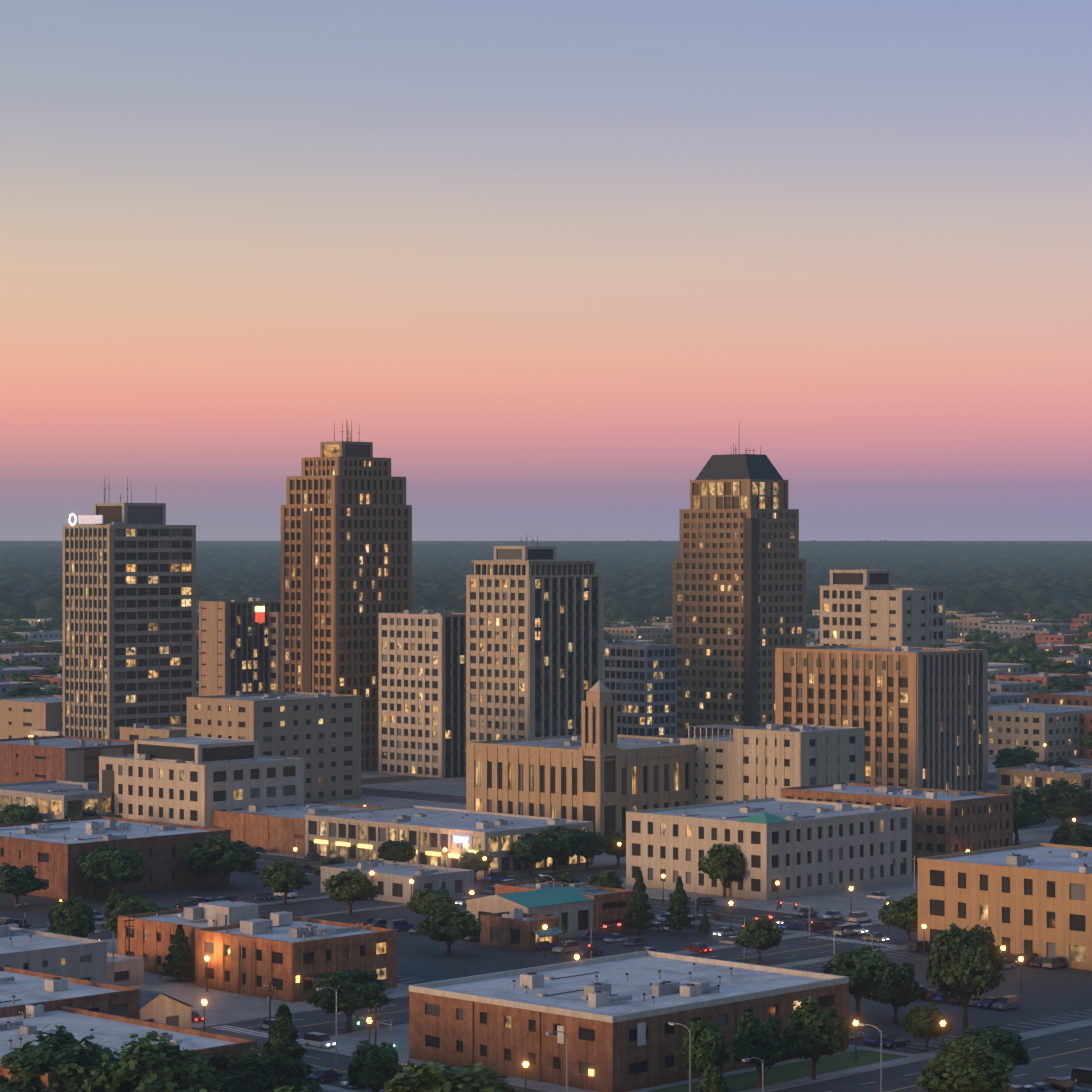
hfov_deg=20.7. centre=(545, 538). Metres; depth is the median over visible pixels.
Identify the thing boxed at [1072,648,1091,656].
tree
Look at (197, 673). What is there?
tree
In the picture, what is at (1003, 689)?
city
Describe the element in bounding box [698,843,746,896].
round tree
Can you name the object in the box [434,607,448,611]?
tree
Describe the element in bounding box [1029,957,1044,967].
car
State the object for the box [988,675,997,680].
tree
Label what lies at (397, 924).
car
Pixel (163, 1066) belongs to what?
round tree
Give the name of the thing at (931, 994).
car
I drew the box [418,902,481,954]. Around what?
round tree
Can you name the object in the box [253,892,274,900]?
car
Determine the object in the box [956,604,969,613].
tree
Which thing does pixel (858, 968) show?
round tree
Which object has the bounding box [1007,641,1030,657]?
tree
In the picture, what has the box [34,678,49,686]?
tree
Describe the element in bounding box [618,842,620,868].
street lamp
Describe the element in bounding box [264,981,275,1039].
utility pole
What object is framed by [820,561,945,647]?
stepped cream building
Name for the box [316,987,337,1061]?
street lamp
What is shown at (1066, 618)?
tree
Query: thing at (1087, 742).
round tree
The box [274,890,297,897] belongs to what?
car
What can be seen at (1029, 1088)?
car
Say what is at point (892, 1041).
car
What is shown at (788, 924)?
car
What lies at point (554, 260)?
sky
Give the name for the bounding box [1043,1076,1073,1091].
car
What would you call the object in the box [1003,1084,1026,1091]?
car
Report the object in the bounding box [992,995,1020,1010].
car
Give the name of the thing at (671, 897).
traffic signal
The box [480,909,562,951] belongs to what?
brick shop
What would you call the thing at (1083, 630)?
tree
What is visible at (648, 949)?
car
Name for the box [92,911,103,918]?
car
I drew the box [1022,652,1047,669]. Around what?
tree
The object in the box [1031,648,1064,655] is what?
tree
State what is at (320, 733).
office building
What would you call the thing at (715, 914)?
car
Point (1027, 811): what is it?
round tree
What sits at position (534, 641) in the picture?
building
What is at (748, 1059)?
street lamp
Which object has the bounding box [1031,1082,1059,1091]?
car
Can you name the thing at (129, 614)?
tower
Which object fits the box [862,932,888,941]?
car
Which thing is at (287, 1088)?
round tree
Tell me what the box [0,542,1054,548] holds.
forest canopy
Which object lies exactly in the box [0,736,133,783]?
red brick building
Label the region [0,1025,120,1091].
round tree
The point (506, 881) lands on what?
car
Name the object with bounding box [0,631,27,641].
tree
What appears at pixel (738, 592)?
tower
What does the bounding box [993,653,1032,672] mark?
tree
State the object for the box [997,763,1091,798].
building
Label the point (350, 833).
commercial building
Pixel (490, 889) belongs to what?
car
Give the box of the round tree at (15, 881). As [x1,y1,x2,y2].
[0,862,48,906]
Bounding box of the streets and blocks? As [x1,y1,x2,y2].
[0,758,1091,1091]
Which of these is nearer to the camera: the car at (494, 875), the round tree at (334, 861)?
the round tree at (334, 861)
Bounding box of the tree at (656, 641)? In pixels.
[648,639,663,643]
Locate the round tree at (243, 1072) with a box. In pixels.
[201,1046,286,1091]
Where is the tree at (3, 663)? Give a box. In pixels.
[0,660,15,666]
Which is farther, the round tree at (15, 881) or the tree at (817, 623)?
the tree at (817, 623)
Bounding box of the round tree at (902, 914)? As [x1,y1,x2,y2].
[877,893,917,943]
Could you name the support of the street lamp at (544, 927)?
on the streets and blocks
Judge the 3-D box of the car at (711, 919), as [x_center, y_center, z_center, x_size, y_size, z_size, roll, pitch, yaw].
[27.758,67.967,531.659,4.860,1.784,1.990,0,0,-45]
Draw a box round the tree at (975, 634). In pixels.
[964,627,992,641]
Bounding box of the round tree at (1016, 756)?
[992,746,1038,767]
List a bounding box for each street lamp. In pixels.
[94,929,113,983]
[201,999,206,1030]
[204,956,209,991]
[223,930,242,993]
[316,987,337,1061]
[366,1017,371,1043]
[483,856,486,883]
[522,1061,528,1091]
[543,924,546,957]
[546,1031,567,1091]
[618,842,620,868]
[661,874,664,902]
[668,1022,690,1091]
[729,901,732,927]
[742,1057,763,1091]
[775,880,778,909]
[834,929,848,953]
[849,886,852,911]
[853,1020,858,1060]
[854,929,873,996]
[858,1023,882,1091]
[922,924,926,956]
[940,1020,945,1048]
[1001,945,1005,976]
[1018,956,1022,991]
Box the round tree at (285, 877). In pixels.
[259,858,312,903]
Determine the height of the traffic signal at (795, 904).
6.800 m
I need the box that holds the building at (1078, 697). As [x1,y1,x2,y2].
[1028,690,1091,705]
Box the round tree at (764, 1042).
[730,1012,796,1087]
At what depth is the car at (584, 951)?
492.39 m
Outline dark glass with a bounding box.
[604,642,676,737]
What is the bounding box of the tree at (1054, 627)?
[1038,623,1062,630]
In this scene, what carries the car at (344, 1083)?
on the streets and blocks
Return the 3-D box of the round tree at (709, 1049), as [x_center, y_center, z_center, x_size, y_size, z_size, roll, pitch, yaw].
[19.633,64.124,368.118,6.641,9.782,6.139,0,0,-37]
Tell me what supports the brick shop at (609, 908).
on the streets and blocks
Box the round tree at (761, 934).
[733,915,782,962]
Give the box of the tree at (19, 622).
[7,619,30,625]
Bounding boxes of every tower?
[63,476,195,739]
[281,418,411,770]
[672,443,805,737]
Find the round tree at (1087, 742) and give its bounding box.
[1080,730,1091,749]
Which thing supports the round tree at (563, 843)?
on the streets and blocks
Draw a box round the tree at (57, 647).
[37,639,62,652]
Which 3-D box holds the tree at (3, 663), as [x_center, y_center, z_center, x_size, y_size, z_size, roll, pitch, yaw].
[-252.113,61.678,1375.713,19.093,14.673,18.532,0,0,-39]
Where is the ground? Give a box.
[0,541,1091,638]
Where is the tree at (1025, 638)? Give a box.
[1017,632,1036,644]
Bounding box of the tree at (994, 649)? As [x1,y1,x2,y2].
[989,643,1001,652]
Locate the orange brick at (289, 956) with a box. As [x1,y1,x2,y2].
[118,901,396,1002]
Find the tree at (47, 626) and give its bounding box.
[35,620,60,630]
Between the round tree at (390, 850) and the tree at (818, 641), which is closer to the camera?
the round tree at (390, 850)
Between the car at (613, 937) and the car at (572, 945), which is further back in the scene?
the car at (613, 937)
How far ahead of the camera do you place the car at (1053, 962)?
477.66 m
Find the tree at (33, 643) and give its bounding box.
[18,640,51,652]
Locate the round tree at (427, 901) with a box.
[406,888,457,915]
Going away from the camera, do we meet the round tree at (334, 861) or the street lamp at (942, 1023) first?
the street lamp at (942, 1023)
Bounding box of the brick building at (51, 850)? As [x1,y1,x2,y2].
[0,816,230,899]
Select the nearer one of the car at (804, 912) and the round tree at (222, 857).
the car at (804, 912)
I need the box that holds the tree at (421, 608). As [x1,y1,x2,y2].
[414,606,435,611]
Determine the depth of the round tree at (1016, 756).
842.07 m
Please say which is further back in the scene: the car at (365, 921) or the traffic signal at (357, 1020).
the car at (365, 921)
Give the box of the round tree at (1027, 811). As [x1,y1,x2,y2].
[1011,785,1051,844]
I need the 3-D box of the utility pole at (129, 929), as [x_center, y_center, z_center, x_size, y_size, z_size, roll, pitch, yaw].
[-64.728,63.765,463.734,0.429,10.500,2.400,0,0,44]
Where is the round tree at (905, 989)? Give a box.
[869,957,928,1023]
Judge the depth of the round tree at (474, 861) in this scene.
600.28 m
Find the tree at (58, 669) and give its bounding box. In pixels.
[40,663,62,674]
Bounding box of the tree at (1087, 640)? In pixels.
[1072,637,1091,643]
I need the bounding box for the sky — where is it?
[0,0,1091,540]
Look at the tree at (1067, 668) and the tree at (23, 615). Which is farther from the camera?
the tree at (23, 615)
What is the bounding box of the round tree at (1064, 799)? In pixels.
[1032,777,1091,822]
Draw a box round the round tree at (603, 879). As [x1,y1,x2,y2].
[586,870,624,888]
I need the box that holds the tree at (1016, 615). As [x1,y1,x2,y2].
[1006,611,1027,620]
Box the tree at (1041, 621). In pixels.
[1032,619,1053,622]
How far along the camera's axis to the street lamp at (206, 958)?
453.85 m
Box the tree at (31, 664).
[15,659,42,666]
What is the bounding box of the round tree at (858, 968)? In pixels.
[823,945,890,1016]
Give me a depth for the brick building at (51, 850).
583.92 m
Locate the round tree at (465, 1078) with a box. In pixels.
[379,1061,518,1091]
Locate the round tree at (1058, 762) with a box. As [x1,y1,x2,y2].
[1037,757,1079,767]
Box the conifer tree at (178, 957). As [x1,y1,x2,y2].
[159,924,194,980]
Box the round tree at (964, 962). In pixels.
[926,922,1004,1033]
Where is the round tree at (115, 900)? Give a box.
[102,888,135,918]
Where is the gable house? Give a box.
[140,989,195,1028]
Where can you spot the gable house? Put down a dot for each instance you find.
(158, 1007)
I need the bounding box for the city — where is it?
[0,609,1091,758]
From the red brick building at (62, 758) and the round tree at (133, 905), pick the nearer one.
the round tree at (133, 905)
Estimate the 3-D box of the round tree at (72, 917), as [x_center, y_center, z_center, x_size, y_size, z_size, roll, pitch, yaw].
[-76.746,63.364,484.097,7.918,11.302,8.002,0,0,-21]
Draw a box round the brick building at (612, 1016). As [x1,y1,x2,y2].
[409,950,848,1091]
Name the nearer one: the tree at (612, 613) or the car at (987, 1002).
the car at (987, 1002)
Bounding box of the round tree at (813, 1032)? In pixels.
[781,996,853,1079]
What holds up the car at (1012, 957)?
on the streets and blocks
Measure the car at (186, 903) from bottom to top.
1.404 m
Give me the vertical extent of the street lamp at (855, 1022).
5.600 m
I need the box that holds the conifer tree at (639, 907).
[621,870,657,933]
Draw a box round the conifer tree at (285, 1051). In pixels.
[259,1004,322,1091]
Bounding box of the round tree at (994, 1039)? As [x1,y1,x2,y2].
[947,1025,1030,1071]
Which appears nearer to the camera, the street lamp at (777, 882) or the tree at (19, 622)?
the street lamp at (777, 882)
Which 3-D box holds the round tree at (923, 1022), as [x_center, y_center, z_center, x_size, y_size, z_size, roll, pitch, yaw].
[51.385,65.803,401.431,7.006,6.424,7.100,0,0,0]
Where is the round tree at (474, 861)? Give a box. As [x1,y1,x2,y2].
[455,850,492,880]
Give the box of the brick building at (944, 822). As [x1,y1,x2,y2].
[780,782,1012,872]
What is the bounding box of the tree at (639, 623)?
[627,621,646,624]
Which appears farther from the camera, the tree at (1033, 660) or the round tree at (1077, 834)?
the tree at (1033, 660)
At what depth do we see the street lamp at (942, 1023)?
393.27 m
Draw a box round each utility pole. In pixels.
[17,900,29,927]
[19,1008,30,1017]
[123,915,135,955]
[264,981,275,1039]
[368,1005,382,1044]
[558,927,569,962]
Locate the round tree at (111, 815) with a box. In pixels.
[99,812,128,818]
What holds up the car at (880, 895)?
on the streets and blocks
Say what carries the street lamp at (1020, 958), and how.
on the streets and blocks
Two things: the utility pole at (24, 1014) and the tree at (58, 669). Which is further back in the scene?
the tree at (58, 669)
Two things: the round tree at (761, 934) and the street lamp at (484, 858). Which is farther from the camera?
the street lamp at (484, 858)
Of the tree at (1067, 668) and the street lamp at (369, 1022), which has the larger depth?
the tree at (1067, 668)
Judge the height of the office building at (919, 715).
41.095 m
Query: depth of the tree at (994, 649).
1562.61 m
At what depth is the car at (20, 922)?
527.97 m
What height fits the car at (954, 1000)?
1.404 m
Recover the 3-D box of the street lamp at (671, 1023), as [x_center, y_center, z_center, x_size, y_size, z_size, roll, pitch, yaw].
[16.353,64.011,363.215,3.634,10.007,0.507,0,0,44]
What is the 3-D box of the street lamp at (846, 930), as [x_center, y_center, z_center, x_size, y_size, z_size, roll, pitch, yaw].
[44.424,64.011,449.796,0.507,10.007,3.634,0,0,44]
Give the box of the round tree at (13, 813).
[0,804,44,823]
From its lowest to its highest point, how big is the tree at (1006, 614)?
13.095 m
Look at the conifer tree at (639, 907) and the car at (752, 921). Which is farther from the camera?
the car at (752, 921)
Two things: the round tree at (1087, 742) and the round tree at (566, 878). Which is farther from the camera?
the round tree at (1087, 742)
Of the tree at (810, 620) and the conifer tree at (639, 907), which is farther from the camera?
the tree at (810, 620)
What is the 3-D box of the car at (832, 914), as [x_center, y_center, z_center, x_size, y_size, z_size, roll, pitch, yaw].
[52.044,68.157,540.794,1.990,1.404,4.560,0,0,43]
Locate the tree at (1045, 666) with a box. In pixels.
[1031,659,1062,672]
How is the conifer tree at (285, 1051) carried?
on the streets and blocks
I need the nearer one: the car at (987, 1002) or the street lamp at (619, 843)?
the car at (987, 1002)
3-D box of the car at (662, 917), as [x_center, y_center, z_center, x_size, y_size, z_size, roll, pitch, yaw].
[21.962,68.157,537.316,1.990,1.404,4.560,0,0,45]
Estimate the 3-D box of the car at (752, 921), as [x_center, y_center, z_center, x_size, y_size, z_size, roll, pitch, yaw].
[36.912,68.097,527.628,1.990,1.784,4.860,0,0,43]
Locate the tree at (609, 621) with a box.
[604,620,624,626]
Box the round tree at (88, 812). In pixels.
[63,807,98,818]
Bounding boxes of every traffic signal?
[353,1016,394,1046]
[588,922,622,958]
[667,889,697,926]
[744,915,773,958]
[776,901,811,942]
[892,856,916,889]
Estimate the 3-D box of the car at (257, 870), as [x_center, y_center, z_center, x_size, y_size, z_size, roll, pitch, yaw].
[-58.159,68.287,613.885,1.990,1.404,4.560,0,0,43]
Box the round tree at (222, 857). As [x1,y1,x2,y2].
[182,833,259,888]
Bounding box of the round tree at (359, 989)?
[306,969,393,1031]
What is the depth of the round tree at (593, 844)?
622.45 m
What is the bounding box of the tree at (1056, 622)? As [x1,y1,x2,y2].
[1046,620,1062,623]
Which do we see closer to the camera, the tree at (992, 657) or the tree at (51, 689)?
the tree at (51, 689)
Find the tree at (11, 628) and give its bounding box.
[4,624,23,633]
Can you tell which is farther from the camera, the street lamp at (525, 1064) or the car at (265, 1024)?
the car at (265, 1024)
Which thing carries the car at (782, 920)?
on the streets and blocks
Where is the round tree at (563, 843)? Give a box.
[536,826,583,869]
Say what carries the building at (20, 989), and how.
on the streets and blocks
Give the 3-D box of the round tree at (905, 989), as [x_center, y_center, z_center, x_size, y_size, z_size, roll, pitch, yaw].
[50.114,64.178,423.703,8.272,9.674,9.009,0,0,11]
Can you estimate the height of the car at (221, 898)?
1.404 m
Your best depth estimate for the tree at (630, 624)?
2022.06 m
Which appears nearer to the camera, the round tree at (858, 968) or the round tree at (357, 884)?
the round tree at (858, 968)
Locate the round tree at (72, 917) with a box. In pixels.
[47,893,95,937]
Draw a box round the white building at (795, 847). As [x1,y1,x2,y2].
[626,797,911,900]
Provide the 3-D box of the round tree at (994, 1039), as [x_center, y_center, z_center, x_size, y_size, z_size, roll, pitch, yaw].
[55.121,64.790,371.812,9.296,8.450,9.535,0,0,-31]
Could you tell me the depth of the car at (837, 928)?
517.23 m
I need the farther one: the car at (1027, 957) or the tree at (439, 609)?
the tree at (439, 609)
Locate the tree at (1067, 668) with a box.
[1048,660,1091,679]
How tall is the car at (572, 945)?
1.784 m
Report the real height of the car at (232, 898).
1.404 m
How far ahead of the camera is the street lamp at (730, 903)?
523.07 m
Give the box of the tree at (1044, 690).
[1028,688,1050,702]
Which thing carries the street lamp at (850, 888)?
on the streets and blocks
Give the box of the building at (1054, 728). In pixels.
[988,702,1091,760]
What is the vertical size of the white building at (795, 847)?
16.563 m
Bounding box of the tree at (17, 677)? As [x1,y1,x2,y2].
[4,670,34,681]
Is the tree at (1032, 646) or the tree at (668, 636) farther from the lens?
the tree at (668, 636)
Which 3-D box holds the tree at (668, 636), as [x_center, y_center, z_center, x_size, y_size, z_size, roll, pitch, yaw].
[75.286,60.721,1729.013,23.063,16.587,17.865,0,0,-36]
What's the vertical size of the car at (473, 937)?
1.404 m
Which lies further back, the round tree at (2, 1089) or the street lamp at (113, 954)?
the street lamp at (113, 954)
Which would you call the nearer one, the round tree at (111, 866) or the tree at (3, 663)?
the round tree at (111, 866)
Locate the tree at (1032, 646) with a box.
[1023,638,1037,653]
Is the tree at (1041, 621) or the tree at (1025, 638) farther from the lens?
the tree at (1041, 621)
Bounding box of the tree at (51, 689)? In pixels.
[45,684,62,694]
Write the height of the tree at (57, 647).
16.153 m
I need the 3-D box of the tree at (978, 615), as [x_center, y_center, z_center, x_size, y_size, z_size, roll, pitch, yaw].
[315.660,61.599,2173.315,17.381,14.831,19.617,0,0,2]
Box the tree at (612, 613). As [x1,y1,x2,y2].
[604,605,622,621]
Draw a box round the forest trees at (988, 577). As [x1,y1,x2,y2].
[0,540,1091,620]
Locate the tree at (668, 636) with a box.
[660,630,671,641]
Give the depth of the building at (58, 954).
432.95 m
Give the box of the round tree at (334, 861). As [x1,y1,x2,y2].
[312,855,345,876]
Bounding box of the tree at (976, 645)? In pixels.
[963,640,994,654]
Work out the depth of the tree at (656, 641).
1711.49 m
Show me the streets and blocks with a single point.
(1050, 1020)
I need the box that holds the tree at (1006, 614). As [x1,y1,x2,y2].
[1002,610,1025,618]
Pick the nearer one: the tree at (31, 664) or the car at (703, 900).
the car at (703, 900)
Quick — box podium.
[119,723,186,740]
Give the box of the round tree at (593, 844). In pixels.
[574,827,608,868]
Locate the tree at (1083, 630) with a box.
[1075,624,1091,637]
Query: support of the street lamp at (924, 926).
on the streets and blocks
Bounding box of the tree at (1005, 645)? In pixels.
[996,640,1015,655]
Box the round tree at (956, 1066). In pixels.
[915,1038,1014,1091]
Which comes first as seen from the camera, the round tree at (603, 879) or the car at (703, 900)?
the round tree at (603, 879)
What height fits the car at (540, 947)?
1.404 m
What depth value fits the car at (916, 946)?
496.44 m
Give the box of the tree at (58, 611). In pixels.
[54,604,62,616]
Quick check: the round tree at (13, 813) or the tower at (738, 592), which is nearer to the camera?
the round tree at (13, 813)
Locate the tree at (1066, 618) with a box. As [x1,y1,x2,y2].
[1050,613,1071,622]
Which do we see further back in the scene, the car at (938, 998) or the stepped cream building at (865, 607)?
the stepped cream building at (865, 607)
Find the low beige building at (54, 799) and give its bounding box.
[0,780,111,819]
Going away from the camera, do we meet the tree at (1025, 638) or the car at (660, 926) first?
the car at (660, 926)
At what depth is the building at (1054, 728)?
932.49 m
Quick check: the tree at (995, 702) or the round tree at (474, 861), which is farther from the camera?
the tree at (995, 702)
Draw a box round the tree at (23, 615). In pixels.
[20,612,29,618]
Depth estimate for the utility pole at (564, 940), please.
449.86 m
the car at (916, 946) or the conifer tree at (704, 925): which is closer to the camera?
the car at (916, 946)
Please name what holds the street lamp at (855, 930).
on the streets and blocks
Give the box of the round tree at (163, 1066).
[84,1031,220,1091]
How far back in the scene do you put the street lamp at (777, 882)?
553.64 m
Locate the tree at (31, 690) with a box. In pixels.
[3,681,50,696]
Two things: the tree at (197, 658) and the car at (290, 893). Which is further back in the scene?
the tree at (197, 658)
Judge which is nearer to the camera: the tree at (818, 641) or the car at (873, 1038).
the car at (873, 1038)
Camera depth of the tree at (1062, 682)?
1183.59 m
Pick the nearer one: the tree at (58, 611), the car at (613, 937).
the car at (613, 937)
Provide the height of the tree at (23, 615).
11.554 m
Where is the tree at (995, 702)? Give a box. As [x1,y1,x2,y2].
[988,699,1003,704]
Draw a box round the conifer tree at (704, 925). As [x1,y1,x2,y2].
[698,909,711,934]
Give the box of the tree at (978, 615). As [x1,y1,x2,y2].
[968,613,988,617]
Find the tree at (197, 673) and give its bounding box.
[196,664,198,680]
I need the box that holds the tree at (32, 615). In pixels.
[28,612,35,618]
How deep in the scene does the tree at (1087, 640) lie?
1659.89 m
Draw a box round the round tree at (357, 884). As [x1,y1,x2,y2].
[322,868,380,914]
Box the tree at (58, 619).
[51,613,62,623]
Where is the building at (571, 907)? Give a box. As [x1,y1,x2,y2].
[466,886,602,938]
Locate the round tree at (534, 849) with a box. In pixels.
[507,834,552,874]
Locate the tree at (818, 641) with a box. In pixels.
[807,639,819,643]
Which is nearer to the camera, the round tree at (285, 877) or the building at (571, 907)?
the building at (571, 907)
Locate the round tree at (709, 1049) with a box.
[677,1020,729,1074]
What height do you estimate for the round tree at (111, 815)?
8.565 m
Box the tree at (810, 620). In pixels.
[806,616,817,627]
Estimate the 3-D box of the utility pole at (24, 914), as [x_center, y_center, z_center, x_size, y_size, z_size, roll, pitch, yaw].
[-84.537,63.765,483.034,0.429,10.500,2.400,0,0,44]
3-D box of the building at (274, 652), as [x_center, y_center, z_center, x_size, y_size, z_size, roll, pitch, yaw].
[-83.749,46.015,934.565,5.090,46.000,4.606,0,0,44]
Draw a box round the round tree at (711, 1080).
[697,1066,728,1091]
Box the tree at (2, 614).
[0,609,5,618]
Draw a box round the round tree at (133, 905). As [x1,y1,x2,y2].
[101,896,171,932]
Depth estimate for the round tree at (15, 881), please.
555.38 m
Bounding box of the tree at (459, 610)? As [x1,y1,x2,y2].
[443,607,465,612]
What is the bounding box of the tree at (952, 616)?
[946,613,960,619]
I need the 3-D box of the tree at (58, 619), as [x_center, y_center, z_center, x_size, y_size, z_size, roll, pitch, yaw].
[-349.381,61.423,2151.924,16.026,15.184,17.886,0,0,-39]
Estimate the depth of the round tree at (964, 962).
413.20 m
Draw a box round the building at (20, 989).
[0,966,139,1019]
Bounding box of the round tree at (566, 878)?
[535,872,579,883]
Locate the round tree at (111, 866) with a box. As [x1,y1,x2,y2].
[76,845,146,898]
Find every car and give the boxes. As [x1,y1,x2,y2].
[0,917,18,927]
[13,919,30,927]
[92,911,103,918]
[175,900,197,907]
[187,896,205,904]
[191,1010,203,1021]
[204,898,215,901]
[214,897,230,901]
[225,895,241,901]
[248,846,266,852]
[252,867,267,873]
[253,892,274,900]
[257,1018,274,1028]
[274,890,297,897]
[299,864,314,870]
[302,853,323,859]
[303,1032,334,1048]
[307,1068,342,1082]
[339,1078,356,1088]
[356,917,374,924]
[366,919,386,926]
[386,919,412,930]
[408,924,421,933]
[455,897,472,904]
[463,932,479,941]
[482,886,494,894]
[485,871,507,880]
[499,879,515,883]
[535,941,555,950]
[552,940,578,953]
[576,946,602,956]
[582,931,606,939]
[602,933,627,942]
[623,937,647,946]
[636,947,656,951]
[646,922,669,931]
[656,913,673,921]
[685,943,711,952]
[690,914,714,926]
[693,896,715,904]
[706,911,722,918]
[713,927,737,935]
[720,936,737,945]
[742,918,754,927]
[757,914,775,923]
[777,916,800,924]
[778,920,802,929]
[795,908,817,916]
[805,921,830,932]
[822,910,844,919]
[824,921,838,929]
[833,924,857,935]
[841,922,867,934]
[848,911,872,922]
[849,1026,863,1038]
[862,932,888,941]
[863,1032,887,1045]
[867,891,890,899]
[879,1035,909,1047]
[908,940,930,952]
[913,1088,935,1091]
[921,989,940,1000]
[933,991,950,1002]
[948,996,961,1004]
[968,992,985,1006]
[977,997,998,1008]
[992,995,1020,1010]
[996,958,1014,968]
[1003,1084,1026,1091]
[1006,953,1020,962]
[1015,952,1036,965]
[1024,1085,1040,1091]
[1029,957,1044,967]
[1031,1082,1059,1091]
[1042,956,1066,968]
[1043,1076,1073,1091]
[1071,1067,1091,1082]
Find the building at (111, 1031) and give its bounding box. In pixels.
[0,1003,256,1091]
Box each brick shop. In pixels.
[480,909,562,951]
[494,879,633,932]
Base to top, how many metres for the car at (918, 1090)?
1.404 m
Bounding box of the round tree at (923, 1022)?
[902,1003,952,1050]
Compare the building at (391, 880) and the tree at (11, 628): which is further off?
the tree at (11, 628)
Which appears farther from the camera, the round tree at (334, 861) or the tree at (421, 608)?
the tree at (421, 608)
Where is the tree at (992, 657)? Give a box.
[988,653,1005,662]
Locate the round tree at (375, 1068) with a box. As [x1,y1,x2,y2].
[347,1040,403,1091]
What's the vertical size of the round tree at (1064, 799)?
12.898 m
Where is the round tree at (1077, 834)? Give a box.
[1049,821,1091,846]
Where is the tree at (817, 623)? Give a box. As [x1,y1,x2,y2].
[806,614,819,627]
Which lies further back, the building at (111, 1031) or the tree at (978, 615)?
the tree at (978, 615)
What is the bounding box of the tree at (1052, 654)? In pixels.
[1043,651,1058,657]
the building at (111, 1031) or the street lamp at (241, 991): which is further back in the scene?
the street lamp at (241, 991)
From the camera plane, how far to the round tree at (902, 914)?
505.56 m
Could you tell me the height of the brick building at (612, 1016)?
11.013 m
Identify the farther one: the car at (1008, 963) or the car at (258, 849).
the car at (258, 849)
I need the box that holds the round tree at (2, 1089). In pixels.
[0,1085,22,1091]
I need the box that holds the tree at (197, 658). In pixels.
[196,654,198,666]
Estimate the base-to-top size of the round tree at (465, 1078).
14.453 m
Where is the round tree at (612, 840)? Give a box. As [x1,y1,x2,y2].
[604,830,625,865]
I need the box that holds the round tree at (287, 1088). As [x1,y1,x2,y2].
[274,1085,311,1091]
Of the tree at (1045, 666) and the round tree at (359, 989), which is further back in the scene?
the tree at (1045, 666)
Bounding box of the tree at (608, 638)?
[604,631,613,642]
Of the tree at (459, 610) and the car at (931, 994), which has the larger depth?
the tree at (459, 610)
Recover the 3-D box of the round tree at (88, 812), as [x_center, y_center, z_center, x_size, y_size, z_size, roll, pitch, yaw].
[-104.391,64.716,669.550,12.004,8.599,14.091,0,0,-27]
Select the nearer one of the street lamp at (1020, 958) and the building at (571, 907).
the street lamp at (1020, 958)
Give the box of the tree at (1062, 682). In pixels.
[1042,675,1088,690]
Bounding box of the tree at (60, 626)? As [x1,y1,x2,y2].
[51,623,62,629]
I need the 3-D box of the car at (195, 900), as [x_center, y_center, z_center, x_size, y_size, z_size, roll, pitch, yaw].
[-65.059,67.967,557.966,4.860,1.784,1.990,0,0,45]
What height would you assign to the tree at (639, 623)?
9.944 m
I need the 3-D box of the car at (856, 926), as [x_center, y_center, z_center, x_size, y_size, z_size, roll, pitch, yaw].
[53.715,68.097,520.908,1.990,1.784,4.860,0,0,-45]
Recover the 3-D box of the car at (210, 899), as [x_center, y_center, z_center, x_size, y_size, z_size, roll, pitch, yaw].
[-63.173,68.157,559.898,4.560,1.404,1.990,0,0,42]
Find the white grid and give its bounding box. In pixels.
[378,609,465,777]
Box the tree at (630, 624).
[622,622,639,626]
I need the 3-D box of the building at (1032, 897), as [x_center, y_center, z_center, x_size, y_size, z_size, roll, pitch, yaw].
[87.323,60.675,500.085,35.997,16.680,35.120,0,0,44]
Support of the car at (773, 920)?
on the streets and blocks
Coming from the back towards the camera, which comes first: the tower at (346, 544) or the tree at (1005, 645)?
the tree at (1005, 645)
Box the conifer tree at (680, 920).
[662,876,695,933]
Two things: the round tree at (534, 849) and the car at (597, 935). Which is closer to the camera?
the car at (597, 935)
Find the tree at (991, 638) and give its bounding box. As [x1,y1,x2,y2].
[982,631,1001,642]
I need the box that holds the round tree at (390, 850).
[377,839,416,861]
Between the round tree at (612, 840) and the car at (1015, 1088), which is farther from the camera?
the round tree at (612, 840)
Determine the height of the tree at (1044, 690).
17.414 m

